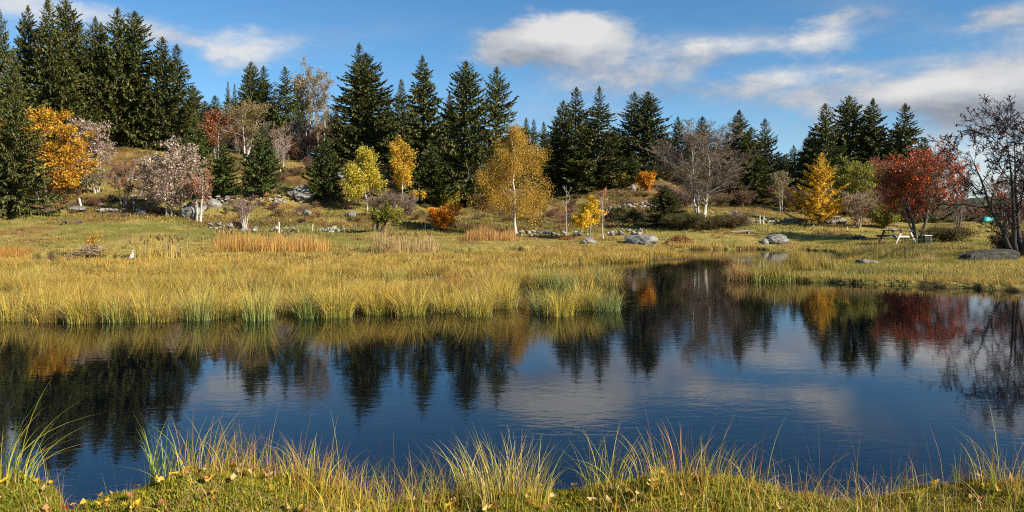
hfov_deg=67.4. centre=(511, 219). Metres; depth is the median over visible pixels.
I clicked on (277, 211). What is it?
shrub
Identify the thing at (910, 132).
spruce tree
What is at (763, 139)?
spruce tree
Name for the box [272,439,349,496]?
grass clump
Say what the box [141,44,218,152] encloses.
spruce tree
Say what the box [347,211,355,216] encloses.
boulder
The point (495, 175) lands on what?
birch tree
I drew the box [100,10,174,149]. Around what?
spruce tree
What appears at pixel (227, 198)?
stone wall
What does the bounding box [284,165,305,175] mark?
shrub
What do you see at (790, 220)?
boulder
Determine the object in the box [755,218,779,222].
stone wall
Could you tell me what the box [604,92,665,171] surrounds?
spruce tree
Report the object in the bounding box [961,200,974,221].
spruce tree
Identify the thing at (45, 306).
sedge tussock
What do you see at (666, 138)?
spruce tree
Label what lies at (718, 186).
shrub
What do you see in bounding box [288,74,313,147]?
spruce tree
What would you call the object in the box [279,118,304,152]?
shrub
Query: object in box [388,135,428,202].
birch tree
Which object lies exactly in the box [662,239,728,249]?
reed fringe
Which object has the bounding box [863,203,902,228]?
green bush
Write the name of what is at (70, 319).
sedge tussock
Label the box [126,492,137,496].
fallen leaf
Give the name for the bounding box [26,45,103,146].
spruce tree
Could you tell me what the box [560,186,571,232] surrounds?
dead tree
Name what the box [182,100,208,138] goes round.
spruce tree
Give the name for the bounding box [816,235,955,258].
grass belt
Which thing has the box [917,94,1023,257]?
tree
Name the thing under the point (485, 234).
reed stand
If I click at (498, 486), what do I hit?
grass clump
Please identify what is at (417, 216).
shrub
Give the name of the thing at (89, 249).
reed heap
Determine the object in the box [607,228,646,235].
stone wall
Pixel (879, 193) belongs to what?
shrub
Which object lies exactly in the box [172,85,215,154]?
spruce tree
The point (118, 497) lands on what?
moss
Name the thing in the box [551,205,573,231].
red sapling
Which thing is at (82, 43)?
spruce tree
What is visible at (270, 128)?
shrub
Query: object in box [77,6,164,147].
spruce tree
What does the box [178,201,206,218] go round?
boulder
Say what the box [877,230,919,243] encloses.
picnic table
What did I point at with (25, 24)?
spruce tree
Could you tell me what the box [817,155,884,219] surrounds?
yellow green tree
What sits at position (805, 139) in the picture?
spruce tree
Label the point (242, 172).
bare tree
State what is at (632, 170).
spruce tree
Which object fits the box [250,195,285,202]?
stone wall
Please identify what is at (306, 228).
grass tuft
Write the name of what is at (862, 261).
boulder
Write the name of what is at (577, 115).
spruce tree
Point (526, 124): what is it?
spruce tree
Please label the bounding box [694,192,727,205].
shrub
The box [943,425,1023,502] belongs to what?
grass clump
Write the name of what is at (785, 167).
spruce tree
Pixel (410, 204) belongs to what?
shrub
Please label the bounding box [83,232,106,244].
yellow sapling
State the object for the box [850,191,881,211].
shrub
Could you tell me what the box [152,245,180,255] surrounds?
reed heap
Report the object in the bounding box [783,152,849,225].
larch tree
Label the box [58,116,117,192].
whitebeam tree
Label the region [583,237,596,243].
boulder
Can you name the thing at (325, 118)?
spruce tree
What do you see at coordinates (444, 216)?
orange bush
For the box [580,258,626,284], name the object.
sedge tussock
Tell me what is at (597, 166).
spruce tree
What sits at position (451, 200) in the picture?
yellow bush
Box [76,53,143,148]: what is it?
spruce tree
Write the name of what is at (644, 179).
round shrub
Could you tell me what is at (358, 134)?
spruce tree
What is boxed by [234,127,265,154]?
shrub
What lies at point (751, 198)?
shrub
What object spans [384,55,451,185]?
spruce tree
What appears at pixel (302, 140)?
shrub
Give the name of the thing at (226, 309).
sedge tussock
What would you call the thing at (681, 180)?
shrub
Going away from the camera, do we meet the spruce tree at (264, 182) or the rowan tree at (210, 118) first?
the spruce tree at (264, 182)
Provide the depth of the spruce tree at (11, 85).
71.88 m
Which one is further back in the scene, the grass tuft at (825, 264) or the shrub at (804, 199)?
the shrub at (804, 199)
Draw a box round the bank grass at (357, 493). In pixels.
[0,401,1023,511]
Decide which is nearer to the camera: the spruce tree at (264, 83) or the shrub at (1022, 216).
the shrub at (1022, 216)
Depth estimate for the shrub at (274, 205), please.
66.91 m
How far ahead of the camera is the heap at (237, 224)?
58.41 m
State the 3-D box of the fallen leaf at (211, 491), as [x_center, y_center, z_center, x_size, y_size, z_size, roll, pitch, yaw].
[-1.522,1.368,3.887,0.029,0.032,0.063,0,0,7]
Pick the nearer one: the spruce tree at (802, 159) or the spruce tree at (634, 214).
the spruce tree at (634, 214)
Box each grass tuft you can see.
[284,221,323,232]
[556,234,573,239]
[598,237,620,240]
[720,257,754,279]
[741,251,806,281]
[781,233,826,270]
[813,250,837,269]
[911,252,937,261]
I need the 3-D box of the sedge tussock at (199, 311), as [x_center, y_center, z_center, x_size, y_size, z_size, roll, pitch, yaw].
[-6.152,1.465,14.522,2.572,0.970,3.242,0,0,-29]
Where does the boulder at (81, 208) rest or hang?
on the ground at (344, 240)
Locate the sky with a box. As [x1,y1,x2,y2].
[0,0,1023,199]
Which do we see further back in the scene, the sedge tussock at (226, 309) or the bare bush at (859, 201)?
the bare bush at (859, 201)
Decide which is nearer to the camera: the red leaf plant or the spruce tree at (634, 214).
the red leaf plant
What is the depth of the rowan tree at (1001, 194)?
37.84 m
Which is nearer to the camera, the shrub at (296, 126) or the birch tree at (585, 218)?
the birch tree at (585, 218)
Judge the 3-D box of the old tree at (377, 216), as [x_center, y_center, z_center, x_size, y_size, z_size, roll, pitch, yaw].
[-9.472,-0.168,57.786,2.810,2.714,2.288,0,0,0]
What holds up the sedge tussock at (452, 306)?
on the water
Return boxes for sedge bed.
[0,245,687,323]
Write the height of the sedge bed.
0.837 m
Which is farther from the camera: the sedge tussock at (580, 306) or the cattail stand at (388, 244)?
the cattail stand at (388, 244)
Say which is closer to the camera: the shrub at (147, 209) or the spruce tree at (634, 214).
the shrub at (147, 209)
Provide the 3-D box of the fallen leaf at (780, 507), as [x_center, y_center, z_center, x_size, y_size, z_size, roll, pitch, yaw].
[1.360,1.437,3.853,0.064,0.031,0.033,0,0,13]
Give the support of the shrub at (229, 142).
on the ground at (344, 240)
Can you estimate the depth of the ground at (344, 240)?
52.49 m
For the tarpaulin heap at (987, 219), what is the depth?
73.19 m
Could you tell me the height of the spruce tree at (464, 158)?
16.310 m
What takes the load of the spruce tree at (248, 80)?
on the ground at (344, 240)
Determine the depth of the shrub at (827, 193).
79.08 m
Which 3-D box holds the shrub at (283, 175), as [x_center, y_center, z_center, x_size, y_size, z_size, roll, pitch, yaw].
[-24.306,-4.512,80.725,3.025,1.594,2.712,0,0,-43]
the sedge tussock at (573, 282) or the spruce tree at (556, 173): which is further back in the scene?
the spruce tree at (556, 173)
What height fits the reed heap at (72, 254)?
0.655 m
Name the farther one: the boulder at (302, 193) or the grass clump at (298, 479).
the boulder at (302, 193)
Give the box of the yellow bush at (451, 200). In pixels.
[435,189,462,205]
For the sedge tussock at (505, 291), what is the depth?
16.59 m
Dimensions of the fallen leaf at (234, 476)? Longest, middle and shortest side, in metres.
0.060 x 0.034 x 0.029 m
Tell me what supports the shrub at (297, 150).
on the ground at (344, 240)
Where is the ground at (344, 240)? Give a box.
[0,148,1023,511]
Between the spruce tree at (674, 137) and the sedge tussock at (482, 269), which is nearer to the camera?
the sedge tussock at (482, 269)
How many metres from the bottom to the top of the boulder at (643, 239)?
0.868 m
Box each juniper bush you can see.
[659,211,699,229]
[675,212,731,229]
[706,214,749,228]
[916,224,979,241]
[984,228,1023,248]
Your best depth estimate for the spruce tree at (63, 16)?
87.44 m
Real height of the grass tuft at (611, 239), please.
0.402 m
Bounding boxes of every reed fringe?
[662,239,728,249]
[729,242,759,248]
[791,239,819,248]
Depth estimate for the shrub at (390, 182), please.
82.46 m
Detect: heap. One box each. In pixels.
[64,250,88,257]
[74,243,108,255]
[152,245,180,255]
[225,221,252,228]
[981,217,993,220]
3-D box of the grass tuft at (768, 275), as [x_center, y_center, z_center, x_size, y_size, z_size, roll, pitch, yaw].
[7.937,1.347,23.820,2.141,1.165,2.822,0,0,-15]
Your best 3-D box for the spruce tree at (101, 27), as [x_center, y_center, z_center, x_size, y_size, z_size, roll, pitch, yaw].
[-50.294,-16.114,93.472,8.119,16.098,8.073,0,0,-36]
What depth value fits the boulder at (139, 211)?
60.35 m
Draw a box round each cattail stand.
[129,231,182,258]
[187,225,352,252]
[359,222,442,253]
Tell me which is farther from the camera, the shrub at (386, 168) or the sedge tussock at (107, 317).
the shrub at (386, 168)
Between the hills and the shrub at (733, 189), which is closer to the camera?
the shrub at (733, 189)
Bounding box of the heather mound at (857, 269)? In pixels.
[853,268,885,272]
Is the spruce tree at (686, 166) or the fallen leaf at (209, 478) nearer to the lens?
the fallen leaf at (209, 478)
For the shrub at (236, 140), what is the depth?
102.58 m
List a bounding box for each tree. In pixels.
[0,10,25,113]
[0,48,51,178]
[0,91,67,216]
[0,104,103,198]
[3,5,43,114]
[19,0,97,147]
[23,0,98,131]
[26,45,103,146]
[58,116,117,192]
[68,16,126,145]
[72,23,97,89]
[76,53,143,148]
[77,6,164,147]
[81,166,113,192]
[86,22,114,89]
[96,158,140,204]
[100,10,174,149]
[100,68,154,147]
[120,36,197,151]
[128,133,208,215]
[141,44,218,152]
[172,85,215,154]
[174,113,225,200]
[181,166,214,221]
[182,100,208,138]
[189,109,237,157]
[203,95,225,146]
[203,141,248,197]
[213,96,273,155]
[221,82,231,144]
[226,83,238,147]
[229,61,272,147]
[229,195,260,227]
[236,124,289,198]
[237,157,271,196]
[246,65,280,147]
[264,92,281,129]
[265,66,303,149]
[272,137,295,171]
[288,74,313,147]
[290,56,326,156]
[299,134,347,202]
[303,69,340,154]
[310,43,396,167]
[314,111,344,157]
[317,110,331,130]
[332,52,407,161]
[339,144,388,210]
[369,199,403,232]
[381,90,397,158]
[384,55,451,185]
[388,78,415,156]
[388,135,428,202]
[398,144,461,206]
[424,60,511,206]
[434,93,464,185]
[453,66,540,189]
[467,122,557,233]
[518,118,535,178]
[529,119,541,178]
[530,100,588,192]
[531,122,553,177]
[537,87,599,186]
[560,86,640,190]
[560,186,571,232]
[569,195,607,236]
[593,186,611,238]
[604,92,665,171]
[606,132,630,162]
[617,91,682,178]
[619,155,640,182]
[624,207,642,219]
[634,185,690,228]
[641,116,771,214]
[650,129,668,166]
[653,135,679,182]
[663,117,690,182]
[672,147,707,185]
[679,116,720,182]
[697,148,731,180]
[710,109,768,203]
[721,126,794,206]
[755,118,786,204]
[769,170,794,211]
[770,151,784,170]
[776,154,794,197]
[782,145,806,185]
[782,153,791,175]
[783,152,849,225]
[786,132,817,206]
[788,103,864,212]
[795,138,808,173]
[809,95,882,213]
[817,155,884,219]
[832,98,902,219]
[861,134,980,238]
[870,103,953,223]
[912,143,950,216]
[915,137,949,222]
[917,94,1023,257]
[943,169,972,226]
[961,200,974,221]
[979,170,1023,233]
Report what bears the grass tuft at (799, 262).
on the ground at (344, 240)
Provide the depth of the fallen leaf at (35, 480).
4.08 m
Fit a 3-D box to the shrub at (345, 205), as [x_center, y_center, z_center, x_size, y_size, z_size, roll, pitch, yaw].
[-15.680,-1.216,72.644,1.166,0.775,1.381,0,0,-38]
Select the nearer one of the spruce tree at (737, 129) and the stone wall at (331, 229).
the stone wall at (331, 229)
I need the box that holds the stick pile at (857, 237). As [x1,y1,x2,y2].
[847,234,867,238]
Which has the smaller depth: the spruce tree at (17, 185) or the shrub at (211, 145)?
the spruce tree at (17, 185)
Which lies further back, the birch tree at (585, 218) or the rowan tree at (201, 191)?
the rowan tree at (201, 191)
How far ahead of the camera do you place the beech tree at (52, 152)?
63.89 m
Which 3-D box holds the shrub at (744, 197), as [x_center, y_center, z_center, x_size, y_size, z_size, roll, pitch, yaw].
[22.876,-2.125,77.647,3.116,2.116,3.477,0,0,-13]
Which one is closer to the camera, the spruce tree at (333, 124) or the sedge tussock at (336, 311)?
the sedge tussock at (336, 311)
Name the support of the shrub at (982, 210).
on the ground at (344, 240)
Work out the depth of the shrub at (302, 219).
63.34 m
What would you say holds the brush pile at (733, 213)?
on the ground at (344, 240)
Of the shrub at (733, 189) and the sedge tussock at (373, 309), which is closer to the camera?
the sedge tussock at (373, 309)
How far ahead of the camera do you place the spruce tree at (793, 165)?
99.69 m
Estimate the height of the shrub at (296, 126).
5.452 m
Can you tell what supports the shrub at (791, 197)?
on the ground at (344, 240)
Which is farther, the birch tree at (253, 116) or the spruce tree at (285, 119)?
the spruce tree at (285, 119)
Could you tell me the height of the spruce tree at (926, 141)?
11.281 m
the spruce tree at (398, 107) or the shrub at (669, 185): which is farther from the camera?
the spruce tree at (398, 107)
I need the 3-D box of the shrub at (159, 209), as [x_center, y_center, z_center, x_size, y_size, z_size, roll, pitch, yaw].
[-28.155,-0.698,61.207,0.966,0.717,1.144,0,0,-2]
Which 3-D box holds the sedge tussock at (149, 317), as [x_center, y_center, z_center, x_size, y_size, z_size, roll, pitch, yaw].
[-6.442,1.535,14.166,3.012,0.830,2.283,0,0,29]
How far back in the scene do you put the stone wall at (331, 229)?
57.81 m
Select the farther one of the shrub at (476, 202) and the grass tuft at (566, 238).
the shrub at (476, 202)
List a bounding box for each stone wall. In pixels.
[97,208,126,211]
[207,222,257,231]
[208,195,246,203]
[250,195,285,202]
[270,226,299,231]
[317,226,354,232]
[516,230,588,236]
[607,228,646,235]
[608,200,655,209]
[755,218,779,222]
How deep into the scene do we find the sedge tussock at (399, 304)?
15.16 m
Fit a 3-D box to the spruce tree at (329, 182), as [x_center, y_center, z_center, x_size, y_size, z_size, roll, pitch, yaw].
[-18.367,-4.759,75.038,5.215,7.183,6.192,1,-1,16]
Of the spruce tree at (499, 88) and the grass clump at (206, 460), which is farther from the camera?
the spruce tree at (499, 88)
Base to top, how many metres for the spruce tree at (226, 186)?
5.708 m
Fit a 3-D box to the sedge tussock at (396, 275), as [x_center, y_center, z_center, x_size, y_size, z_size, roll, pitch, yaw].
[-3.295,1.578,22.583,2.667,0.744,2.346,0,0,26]
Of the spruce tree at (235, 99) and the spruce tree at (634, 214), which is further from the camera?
the spruce tree at (235, 99)
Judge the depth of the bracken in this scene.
64.64 m
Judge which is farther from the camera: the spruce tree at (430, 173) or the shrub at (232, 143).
the shrub at (232, 143)
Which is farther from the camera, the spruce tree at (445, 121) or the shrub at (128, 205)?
the spruce tree at (445, 121)
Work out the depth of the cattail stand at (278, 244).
41.74 m
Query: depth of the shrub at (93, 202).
62.31 m
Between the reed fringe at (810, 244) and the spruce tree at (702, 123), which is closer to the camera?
the reed fringe at (810, 244)
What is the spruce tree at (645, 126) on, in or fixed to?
on the ground at (344, 240)
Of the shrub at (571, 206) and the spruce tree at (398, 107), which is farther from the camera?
the spruce tree at (398, 107)
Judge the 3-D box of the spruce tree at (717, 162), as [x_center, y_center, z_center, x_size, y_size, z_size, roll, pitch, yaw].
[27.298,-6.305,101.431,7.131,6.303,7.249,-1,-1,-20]
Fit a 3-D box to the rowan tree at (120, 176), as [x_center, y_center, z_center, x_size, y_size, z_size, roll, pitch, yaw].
[-32.053,-3.008,62.761,2.899,4.062,4.189,0,0,0]
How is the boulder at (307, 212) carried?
on the ground at (344, 240)
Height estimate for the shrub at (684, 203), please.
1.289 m
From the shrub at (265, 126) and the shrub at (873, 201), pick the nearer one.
the shrub at (873, 201)
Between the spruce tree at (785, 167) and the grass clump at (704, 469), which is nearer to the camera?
the grass clump at (704, 469)
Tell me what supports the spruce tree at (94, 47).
on the ground at (344, 240)
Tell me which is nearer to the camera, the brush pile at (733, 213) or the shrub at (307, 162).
the brush pile at (733, 213)
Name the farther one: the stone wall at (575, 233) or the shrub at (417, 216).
the shrub at (417, 216)
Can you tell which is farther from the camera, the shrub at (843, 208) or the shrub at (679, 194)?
the shrub at (843, 208)
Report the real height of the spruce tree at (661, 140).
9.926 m
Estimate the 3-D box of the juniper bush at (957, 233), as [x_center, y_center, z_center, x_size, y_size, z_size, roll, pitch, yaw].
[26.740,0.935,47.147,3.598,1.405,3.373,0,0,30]
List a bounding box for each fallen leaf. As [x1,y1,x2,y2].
[27,476,38,481]
[42,504,50,509]
[77,498,86,505]
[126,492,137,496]
[205,474,214,481]
[207,486,215,493]
[230,473,240,479]
[551,504,560,509]
[777,502,788,508]
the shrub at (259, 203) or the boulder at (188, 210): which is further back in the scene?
the shrub at (259, 203)
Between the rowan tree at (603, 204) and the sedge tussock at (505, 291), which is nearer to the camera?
the sedge tussock at (505, 291)
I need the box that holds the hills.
[930,196,1023,219]
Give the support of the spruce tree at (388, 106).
on the ground at (344, 240)
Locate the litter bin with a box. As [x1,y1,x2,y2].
[918,234,931,243]
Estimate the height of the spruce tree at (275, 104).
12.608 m
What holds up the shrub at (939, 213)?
on the ground at (344, 240)
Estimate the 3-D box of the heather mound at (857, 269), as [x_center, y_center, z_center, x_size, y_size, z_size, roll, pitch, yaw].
[11.762,1.681,25.453,1.201,0.245,1.899,0,0,0]
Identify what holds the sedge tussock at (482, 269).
on the water
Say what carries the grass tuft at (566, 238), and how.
on the ground at (344, 240)
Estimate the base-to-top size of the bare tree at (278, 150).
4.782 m
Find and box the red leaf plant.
[60,502,72,509]
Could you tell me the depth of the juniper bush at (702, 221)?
57.16 m
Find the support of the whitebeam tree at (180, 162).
on the ground at (344, 240)
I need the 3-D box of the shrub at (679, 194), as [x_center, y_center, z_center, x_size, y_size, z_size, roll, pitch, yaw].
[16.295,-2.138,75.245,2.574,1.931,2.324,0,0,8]
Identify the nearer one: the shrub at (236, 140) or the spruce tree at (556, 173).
the spruce tree at (556, 173)
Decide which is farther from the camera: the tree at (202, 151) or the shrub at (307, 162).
the shrub at (307, 162)
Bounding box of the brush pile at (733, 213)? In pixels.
[726,209,754,224]
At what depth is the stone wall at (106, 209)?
60.80 m
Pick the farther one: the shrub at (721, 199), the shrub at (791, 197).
the shrub at (791, 197)
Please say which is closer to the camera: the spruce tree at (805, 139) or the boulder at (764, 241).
the boulder at (764, 241)
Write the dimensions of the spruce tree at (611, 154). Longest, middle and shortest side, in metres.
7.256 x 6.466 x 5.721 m
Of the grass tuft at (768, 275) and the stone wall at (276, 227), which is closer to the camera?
the grass tuft at (768, 275)
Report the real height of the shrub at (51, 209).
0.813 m
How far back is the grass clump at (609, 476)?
4.17 m
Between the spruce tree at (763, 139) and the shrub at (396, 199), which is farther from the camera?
the spruce tree at (763, 139)
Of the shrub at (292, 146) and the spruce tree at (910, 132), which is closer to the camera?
the spruce tree at (910, 132)
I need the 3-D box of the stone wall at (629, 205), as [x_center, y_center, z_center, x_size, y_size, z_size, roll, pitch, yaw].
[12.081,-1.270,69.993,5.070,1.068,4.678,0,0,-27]
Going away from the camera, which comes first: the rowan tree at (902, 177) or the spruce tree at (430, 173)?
the rowan tree at (902, 177)
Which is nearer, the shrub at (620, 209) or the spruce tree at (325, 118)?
the shrub at (620, 209)
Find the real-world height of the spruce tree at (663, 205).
3.534 m
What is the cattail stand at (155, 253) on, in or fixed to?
on the water
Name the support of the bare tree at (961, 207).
on the ground at (344, 240)
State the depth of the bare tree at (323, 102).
95.43 m
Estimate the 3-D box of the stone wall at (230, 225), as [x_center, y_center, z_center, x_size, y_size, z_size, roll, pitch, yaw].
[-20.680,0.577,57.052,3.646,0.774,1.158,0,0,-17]
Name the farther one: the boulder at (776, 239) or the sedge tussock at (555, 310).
the boulder at (776, 239)
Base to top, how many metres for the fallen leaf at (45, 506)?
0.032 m
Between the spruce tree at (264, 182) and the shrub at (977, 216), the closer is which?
the spruce tree at (264, 182)
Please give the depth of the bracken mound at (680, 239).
49.73 m
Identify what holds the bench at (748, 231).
on the ground at (344, 240)
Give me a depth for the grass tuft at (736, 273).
24.07 m
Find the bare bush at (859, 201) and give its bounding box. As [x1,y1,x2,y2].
[839,187,877,228]
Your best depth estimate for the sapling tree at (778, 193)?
76.70 m
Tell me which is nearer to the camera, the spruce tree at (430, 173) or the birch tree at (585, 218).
the birch tree at (585, 218)
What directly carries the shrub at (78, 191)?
on the ground at (344, 240)
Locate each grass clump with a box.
[0,379,104,486]
[136,415,187,482]
[152,417,263,475]
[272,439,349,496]
[431,425,576,511]
[559,417,666,497]
[617,424,767,494]
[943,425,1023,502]
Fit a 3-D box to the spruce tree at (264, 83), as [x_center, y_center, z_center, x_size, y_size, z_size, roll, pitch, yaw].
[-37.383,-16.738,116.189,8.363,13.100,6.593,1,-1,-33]
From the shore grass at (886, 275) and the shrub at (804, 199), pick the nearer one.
the shore grass at (886, 275)
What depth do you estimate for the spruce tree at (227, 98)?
125.00 m
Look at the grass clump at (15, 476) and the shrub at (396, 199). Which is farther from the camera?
the shrub at (396, 199)
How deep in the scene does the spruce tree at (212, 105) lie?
137.84 m
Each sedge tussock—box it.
[0,287,35,321]
[4,277,80,320]
[23,279,129,323]
[67,289,148,322]
[112,282,189,322]
[134,275,262,320]
[178,281,252,318]
[197,276,292,321]
[272,283,379,318]
[307,272,387,318]
[347,278,425,314]
[370,280,478,315]
[377,264,410,282]
[422,282,511,317]
[423,285,474,312]
[440,261,475,285]
[469,260,499,277]
[478,276,539,307]
[505,265,535,286]
[505,279,568,314]
[525,261,573,288]
[527,286,585,316]
[540,268,594,290]
[560,276,629,310]
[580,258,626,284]
[585,286,635,311]
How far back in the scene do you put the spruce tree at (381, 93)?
99.92 m
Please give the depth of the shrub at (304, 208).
66.48 m
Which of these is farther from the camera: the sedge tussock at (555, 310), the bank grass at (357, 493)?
the sedge tussock at (555, 310)
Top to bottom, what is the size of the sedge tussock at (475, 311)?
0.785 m
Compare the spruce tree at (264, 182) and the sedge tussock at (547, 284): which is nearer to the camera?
the sedge tussock at (547, 284)
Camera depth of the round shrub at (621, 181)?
86.03 m
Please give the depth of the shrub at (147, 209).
60.95 m
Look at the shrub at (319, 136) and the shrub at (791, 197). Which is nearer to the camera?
the shrub at (791, 197)
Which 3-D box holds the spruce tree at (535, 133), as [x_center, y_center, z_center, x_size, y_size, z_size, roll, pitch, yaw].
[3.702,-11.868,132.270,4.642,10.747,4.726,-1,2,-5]
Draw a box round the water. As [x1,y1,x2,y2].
[0,249,1023,509]
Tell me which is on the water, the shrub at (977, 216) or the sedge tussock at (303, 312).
the sedge tussock at (303, 312)
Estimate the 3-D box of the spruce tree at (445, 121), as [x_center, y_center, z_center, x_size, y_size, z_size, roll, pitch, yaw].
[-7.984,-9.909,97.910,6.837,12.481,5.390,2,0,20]
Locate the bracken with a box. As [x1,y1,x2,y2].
[0,146,686,238]
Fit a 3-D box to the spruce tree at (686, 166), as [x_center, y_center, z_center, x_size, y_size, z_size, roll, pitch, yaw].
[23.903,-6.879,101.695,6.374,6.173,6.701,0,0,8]
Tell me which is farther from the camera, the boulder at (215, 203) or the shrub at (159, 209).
the boulder at (215, 203)
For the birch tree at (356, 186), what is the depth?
72.71 m
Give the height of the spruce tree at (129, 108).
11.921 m
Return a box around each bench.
[60,220,82,224]
[729,230,751,233]
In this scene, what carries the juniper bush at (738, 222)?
on the ground at (344, 240)
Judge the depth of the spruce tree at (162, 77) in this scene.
89.48 m
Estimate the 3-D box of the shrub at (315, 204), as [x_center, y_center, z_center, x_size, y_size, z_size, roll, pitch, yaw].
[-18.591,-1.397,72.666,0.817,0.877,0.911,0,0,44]
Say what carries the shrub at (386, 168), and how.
on the ground at (344, 240)
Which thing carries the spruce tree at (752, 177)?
on the ground at (344, 240)
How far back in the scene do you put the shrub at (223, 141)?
102.93 m
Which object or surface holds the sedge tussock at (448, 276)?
on the water
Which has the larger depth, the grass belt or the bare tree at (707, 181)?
the bare tree at (707, 181)
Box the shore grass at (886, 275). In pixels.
[0,242,1023,289]
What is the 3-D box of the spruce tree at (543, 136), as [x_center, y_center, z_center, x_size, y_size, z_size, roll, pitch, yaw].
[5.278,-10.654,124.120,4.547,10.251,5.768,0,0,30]
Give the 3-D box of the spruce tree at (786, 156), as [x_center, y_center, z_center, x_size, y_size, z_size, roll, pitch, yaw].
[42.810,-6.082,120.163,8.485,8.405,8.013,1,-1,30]
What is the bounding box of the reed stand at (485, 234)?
[453,221,520,240]
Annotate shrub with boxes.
[40,207,57,216]
[74,188,81,195]
[84,197,100,206]
[123,203,136,208]
[141,206,153,212]
[154,206,164,213]
[201,134,224,156]
[214,114,235,150]
[215,133,227,150]
[221,205,229,214]
[225,130,245,149]
[227,119,247,153]
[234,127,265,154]
[252,120,276,140]
[252,201,266,205]
[261,124,280,154]
[265,202,280,210]
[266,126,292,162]
[270,208,282,214]
[272,136,301,159]
[273,171,294,182]
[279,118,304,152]
[284,119,315,153]
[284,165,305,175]
[288,129,316,160]
[288,142,312,160]
[295,206,307,212]
[295,218,307,221]
[302,121,335,159]
[302,157,313,167]
[311,200,319,207]
[341,202,351,209]
[359,196,390,211]
[366,189,415,212]
[368,180,393,190]
[378,163,394,176]
[392,193,417,211]
[411,212,421,219]
[471,193,483,205]
[473,213,485,219]
[543,211,553,216]
[563,203,577,208]
[614,173,631,183]
[614,207,628,211]
[630,191,643,196]
[634,170,655,190]
[653,182,680,197]
[668,166,697,188]
[670,188,690,205]
[671,195,691,206]
[680,191,696,206]
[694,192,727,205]
[709,181,730,193]
[710,192,732,206]
[721,186,749,202]
[724,189,755,206]
[747,190,758,204]
[763,183,803,209]
[787,186,806,208]
[795,190,813,210]
[809,186,839,207]
[834,193,854,215]
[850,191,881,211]
[872,183,892,204]
[928,207,958,222]
[937,206,974,222]
[957,199,990,221]
[975,197,1022,219]
[995,205,1023,220]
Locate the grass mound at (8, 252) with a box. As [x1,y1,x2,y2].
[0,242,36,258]
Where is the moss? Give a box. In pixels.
[0,466,1023,511]
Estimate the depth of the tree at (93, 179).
68.44 m
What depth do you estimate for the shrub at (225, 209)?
64.67 m
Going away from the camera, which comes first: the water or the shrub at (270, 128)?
the water
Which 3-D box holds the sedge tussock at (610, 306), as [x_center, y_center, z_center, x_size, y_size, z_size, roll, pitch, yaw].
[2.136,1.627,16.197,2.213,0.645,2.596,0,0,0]
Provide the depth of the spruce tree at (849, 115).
91.10 m
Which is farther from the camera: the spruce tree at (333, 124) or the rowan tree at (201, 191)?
the spruce tree at (333, 124)
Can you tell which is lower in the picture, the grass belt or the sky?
the grass belt
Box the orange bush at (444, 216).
[425,203,463,230]
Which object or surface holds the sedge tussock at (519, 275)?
on the water
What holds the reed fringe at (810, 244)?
on the ground at (344, 240)
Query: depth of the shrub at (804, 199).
83.98 m
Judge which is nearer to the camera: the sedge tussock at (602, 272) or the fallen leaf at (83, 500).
the fallen leaf at (83, 500)
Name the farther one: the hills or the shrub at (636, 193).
the hills
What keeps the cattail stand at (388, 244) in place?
on the water
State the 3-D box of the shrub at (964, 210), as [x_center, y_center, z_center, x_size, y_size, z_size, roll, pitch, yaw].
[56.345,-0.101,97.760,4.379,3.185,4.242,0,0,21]
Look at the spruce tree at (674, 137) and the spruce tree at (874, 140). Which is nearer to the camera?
the spruce tree at (874, 140)
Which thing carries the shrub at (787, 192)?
on the ground at (344, 240)
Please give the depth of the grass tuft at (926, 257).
30.85 m
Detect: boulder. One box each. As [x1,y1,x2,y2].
[67,206,85,210]
[134,208,146,214]
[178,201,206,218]
[207,199,221,207]
[286,185,314,202]
[303,210,311,215]
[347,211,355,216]
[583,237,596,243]
[624,235,657,244]
[761,238,768,244]
[765,234,789,243]
[783,218,808,223]
[821,215,846,223]
[854,259,879,263]
[959,249,1020,260]
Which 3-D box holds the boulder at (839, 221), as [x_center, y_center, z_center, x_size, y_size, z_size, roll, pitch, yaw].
[26.673,0.119,63.763,2.032,0.860,1.876,0,0,-4]
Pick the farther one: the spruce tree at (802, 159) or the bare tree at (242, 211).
the spruce tree at (802, 159)
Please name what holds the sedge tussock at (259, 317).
on the water
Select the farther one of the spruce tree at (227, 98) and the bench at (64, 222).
the spruce tree at (227, 98)
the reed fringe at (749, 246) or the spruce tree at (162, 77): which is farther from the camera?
the spruce tree at (162, 77)
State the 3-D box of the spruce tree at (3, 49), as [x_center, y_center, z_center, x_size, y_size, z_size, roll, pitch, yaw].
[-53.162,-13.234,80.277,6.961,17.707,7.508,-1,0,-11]
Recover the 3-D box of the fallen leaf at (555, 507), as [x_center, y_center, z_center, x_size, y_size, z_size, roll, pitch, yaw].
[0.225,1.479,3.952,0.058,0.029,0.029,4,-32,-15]
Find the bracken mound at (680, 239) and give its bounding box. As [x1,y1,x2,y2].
[663,233,694,244]

